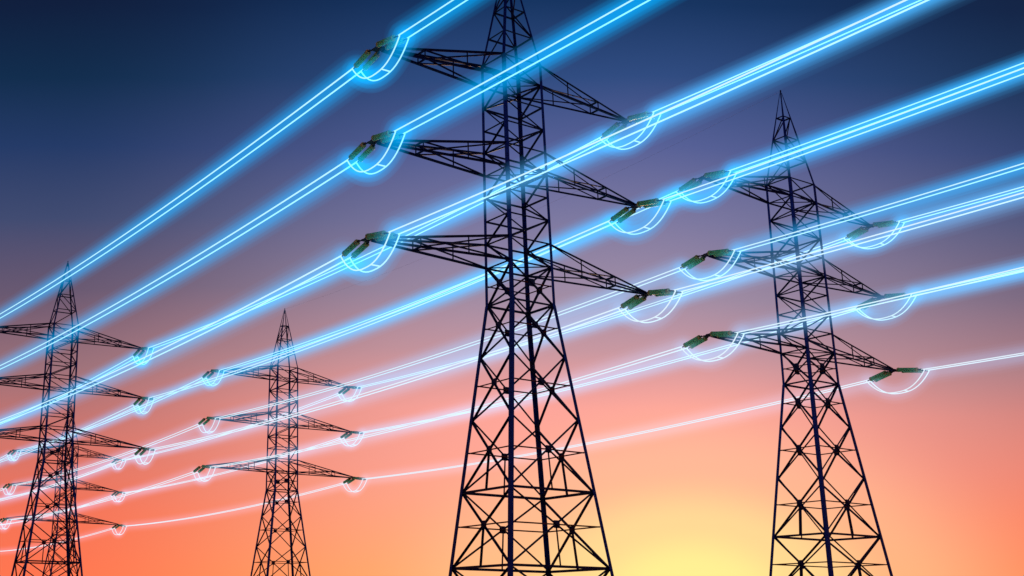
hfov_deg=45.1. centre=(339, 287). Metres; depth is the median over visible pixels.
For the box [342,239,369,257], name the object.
insulator pair
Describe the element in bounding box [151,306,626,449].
cable span
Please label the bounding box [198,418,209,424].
insulator pair
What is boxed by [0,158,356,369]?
cable span
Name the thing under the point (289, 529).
lattice pylon
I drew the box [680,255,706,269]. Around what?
insulator pair
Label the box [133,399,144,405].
insulator pair
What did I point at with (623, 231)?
jumper loop
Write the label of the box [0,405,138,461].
cable span
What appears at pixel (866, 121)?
cable span
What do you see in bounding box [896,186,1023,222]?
cable span
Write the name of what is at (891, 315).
jumper loop
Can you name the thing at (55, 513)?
cable span
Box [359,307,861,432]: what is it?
cable span
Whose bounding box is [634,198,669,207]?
insulator pair
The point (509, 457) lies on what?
lattice pylon
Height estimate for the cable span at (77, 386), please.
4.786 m
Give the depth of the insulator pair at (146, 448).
189.57 m
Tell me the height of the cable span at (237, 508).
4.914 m
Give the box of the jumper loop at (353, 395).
[338,387,361,401]
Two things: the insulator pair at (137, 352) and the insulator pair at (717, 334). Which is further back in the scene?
the insulator pair at (137, 352)
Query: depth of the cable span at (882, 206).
100.88 m
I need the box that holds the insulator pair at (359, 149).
[348,141,375,162]
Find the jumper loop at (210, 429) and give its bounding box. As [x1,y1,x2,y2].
[198,418,219,432]
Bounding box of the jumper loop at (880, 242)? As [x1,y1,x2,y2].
[844,221,904,248]
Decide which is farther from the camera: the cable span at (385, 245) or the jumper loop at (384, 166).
the cable span at (385, 245)
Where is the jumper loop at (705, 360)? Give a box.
[681,333,744,361]
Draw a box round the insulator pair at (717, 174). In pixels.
[701,170,734,178]
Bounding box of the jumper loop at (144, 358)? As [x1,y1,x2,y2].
[133,348,153,364]
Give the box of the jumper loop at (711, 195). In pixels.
[676,171,735,203]
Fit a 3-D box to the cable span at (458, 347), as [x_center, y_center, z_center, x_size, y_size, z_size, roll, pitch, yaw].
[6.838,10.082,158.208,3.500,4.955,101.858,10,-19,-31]
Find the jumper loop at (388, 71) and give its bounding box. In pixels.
[352,35,408,80]
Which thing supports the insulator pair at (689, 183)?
attached to the lattice pylon at (815, 427)
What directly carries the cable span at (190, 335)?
attached to the insulator pair at (357, 251)
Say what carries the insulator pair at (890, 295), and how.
attached to the lattice pylon at (815, 427)
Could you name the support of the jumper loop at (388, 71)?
hanging from the insulator pair at (369, 62)
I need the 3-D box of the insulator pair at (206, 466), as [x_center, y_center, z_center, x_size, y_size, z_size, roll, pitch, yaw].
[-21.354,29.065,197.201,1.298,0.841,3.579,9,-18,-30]
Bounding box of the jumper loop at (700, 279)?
[679,250,740,280]
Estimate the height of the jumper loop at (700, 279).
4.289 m
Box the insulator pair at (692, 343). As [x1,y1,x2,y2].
[682,335,709,348]
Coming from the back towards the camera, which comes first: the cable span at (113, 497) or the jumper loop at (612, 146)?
the cable span at (113, 497)
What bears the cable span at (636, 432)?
attached to the insulator pair at (880, 376)
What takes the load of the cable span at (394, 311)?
attached to the insulator pair at (625, 216)
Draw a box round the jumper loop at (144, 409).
[133,399,153,413]
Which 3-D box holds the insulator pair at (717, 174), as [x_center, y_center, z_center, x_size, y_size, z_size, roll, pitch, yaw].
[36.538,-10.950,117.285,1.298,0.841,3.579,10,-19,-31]
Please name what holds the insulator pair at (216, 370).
attached to the lattice pylon at (289, 529)
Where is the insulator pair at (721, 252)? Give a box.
[704,249,738,256]
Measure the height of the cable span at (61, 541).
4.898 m
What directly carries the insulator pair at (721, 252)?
attached to the lattice pylon at (815, 427)
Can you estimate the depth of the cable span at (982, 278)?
121.07 m
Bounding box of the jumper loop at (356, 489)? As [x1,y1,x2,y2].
[342,479,366,491]
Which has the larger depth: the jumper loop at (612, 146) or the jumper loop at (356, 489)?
the jumper loop at (356, 489)
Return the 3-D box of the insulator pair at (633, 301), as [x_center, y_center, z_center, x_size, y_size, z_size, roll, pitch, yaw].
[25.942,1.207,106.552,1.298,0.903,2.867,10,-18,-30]
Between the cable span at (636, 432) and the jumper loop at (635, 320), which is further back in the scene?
the cable span at (636, 432)
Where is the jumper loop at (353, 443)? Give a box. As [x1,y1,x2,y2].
[340,433,363,446]
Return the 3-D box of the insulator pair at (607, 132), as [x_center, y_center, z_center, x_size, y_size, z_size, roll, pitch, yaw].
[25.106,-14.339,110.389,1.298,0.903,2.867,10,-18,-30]
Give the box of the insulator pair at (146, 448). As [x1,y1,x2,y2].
[142,447,153,450]
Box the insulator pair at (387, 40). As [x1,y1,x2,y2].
[374,35,407,49]
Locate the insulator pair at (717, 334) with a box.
[706,331,742,337]
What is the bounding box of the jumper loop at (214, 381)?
[202,371,223,385]
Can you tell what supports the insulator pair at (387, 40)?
attached to the lattice pylon at (509, 457)
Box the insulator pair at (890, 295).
[880,293,912,298]
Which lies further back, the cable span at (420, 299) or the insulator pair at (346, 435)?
the insulator pair at (346, 435)
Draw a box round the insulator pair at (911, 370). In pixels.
[893,367,927,372]
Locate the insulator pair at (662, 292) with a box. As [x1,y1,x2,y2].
[644,288,681,296]
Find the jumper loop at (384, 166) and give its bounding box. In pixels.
[347,131,404,174]
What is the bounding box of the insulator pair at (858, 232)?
[845,226,870,239]
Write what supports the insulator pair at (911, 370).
attached to the lattice pylon at (815, 427)
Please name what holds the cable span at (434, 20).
attached to the insulator pair at (387, 40)
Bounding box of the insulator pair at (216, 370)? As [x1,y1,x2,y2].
[211,369,223,372]
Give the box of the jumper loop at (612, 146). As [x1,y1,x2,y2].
[600,112,660,149]
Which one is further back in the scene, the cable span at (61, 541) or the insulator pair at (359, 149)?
the cable span at (61, 541)
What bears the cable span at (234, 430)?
attached to the insulator pair at (343, 389)
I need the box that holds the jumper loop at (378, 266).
[341,232,399,272]
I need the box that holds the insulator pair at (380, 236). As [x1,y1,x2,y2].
[364,230,397,241]
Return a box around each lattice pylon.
[0,262,141,575]
[7,404,120,575]
[210,308,352,575]
[371,0,651,575]
[701,90,894,575]
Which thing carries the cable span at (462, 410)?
attached to the insulator pair at (692, 343)
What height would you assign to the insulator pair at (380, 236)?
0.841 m
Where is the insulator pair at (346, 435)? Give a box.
[340,433,351,438]
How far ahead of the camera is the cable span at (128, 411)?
229.77 m
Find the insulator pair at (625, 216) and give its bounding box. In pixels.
[610,206,637,222]
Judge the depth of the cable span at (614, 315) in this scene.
161.39 m
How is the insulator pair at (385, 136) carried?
attached to the lattice pylon at (509, 457)
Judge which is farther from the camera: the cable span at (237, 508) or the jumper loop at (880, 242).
the cable span at (237, 508)
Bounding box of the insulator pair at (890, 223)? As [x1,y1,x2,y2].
[869,220,902,227]
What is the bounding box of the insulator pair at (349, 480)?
[343,478,354,483]
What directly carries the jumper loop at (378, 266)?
hanging from the insulator pair at (357, 251)
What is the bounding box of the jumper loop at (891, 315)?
[856,294,915,320]
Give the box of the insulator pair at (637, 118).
[624,111,658,122]
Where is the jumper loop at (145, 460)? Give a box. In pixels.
[134,450,154,464]
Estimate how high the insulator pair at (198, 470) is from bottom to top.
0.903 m
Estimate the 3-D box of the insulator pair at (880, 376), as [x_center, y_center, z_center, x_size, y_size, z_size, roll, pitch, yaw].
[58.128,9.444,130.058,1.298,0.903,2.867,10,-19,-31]
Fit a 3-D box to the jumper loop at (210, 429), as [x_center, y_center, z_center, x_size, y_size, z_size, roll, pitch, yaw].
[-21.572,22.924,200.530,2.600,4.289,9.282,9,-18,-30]
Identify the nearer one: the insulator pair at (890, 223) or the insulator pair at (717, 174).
the insulator pair at (717, 174)
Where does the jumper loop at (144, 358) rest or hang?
hanging from the insulator pair at (137, 352)
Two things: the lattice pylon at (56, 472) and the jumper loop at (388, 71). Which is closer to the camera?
the jumper loop at (388, 71)
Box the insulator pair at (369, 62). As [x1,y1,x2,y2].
[353,48,380,70]
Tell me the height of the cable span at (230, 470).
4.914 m
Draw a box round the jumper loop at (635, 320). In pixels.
[618,290,682,322]
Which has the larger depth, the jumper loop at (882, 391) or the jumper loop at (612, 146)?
the jumper loop at (882, 391)
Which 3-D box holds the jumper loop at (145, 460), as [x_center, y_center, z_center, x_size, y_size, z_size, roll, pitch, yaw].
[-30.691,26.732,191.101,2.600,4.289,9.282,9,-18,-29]
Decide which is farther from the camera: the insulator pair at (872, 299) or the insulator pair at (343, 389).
the insulator pair at (343, 389)
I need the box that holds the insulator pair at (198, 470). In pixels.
[193,466,204,472]
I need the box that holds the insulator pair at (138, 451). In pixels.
[134,449,145,455]
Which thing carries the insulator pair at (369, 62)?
attached to the lattice pylon at (509, 457)
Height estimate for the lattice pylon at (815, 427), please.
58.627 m
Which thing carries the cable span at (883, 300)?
attached to the insulator pair at (717, 334)
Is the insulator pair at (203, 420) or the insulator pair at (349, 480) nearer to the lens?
the insulator pair at (203, 420)
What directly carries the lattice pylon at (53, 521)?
on the ground
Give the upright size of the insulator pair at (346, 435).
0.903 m
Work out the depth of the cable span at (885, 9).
65.90 m
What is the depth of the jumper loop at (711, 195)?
117.28 m
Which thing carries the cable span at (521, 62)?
attached to the insulator pair at (385, 136)
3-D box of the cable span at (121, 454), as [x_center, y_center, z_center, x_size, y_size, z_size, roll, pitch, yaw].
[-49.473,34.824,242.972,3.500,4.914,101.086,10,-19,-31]
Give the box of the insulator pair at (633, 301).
[620,294,647,309]
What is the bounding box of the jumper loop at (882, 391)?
[866,370,928,393]
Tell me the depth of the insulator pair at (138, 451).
192.82 m
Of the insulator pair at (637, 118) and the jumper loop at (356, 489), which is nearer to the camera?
the insulator pair at (637, 118)
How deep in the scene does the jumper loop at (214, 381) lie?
201.94 m
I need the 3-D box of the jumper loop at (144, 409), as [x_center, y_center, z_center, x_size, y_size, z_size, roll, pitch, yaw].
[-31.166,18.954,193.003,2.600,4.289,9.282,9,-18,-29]
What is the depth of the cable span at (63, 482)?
325.00 m
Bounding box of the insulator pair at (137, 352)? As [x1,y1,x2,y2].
[133,349,144,356]
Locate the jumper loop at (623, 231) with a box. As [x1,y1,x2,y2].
[608,199,671,234]
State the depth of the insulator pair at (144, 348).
193.32 m
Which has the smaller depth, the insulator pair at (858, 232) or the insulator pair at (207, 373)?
the insulator pair at (858, 232)
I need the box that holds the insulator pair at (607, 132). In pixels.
[601,122,628,139]
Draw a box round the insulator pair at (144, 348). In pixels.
[140,347,152,350]
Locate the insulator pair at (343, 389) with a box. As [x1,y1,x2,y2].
[338,388,349,393]
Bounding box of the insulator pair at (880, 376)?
[867,370,893,381]
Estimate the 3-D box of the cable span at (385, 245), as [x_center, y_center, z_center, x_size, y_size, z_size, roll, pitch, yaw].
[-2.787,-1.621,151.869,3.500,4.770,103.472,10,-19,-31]
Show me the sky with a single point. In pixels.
(111, 111)
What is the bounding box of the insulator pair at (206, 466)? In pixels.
[202,465,214,468]
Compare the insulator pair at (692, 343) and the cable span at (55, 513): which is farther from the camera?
the cable span at (55, 513)
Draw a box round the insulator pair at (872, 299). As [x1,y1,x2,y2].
[857,297,882,309]
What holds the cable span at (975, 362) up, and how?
attached to the insulator pair at (911, 370)
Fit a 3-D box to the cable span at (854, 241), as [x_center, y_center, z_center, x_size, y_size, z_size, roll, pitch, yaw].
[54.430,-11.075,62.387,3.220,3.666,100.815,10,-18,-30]
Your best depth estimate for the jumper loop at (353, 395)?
215.11 m
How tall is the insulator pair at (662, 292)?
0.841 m
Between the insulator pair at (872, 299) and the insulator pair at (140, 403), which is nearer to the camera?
the insulator pair at (872, 299)
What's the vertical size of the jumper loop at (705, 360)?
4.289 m
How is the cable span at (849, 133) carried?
attached to the insulator pair at (651, 203)
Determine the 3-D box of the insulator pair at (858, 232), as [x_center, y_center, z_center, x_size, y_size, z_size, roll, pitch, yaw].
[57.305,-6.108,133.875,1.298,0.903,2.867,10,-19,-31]
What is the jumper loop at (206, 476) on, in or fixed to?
hanging from the insulator pair at (198, 470)
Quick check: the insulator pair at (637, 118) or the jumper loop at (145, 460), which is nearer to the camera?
the insulator pair at (637, 118)
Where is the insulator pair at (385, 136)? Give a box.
[370,130,403,142]
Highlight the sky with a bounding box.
[0,0,1023,575]
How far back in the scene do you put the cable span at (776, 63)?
96.38 m
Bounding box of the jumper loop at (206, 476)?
[193,467,214,481]
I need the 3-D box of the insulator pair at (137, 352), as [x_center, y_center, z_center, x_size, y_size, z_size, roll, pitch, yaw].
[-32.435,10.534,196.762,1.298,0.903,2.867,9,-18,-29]
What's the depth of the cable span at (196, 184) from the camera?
119.46 m
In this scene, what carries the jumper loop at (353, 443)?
hanging from the insulator pair at (346, 435)
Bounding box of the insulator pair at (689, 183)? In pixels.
[677,177,703,192]
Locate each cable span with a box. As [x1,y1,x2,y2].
[0,67,362,317]
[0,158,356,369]
[0,255,351,422]
[0,356,136,424]
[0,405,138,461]
[0,455,138,500]
[0,463,114,498]
[0,495,114,524]
[0,528,114,551]
[7,472,197,519]
[14,424,202,485]
[18,378,205,450]
[123,438,343,492]
[124,393,340,459]
[126,483,346,525]
[148,136,608,348]
[149,220,617,398]
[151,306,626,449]
[211,346,687,467]
[216,266,685,418]
[219,190,681,370]
[358,237,850,387]
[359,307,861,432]
[362,379,873,478]
[388,0,928,234]
[392,0,649,133]
[398,0,467,37]
[652,0,920,114]
[662,68,1023,200]
[674,192,1023,291]
[728,62,1023,172]
[733,163,1023,251]
[734,267,1023,333]
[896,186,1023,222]
[910,269,1023,294]
[921,352,1023,370]
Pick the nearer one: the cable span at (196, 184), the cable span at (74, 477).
the cable span at (196, 184)
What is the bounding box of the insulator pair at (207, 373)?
[202,371,213,378]
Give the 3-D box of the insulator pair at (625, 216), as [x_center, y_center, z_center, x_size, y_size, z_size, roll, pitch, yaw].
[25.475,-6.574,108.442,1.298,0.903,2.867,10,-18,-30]

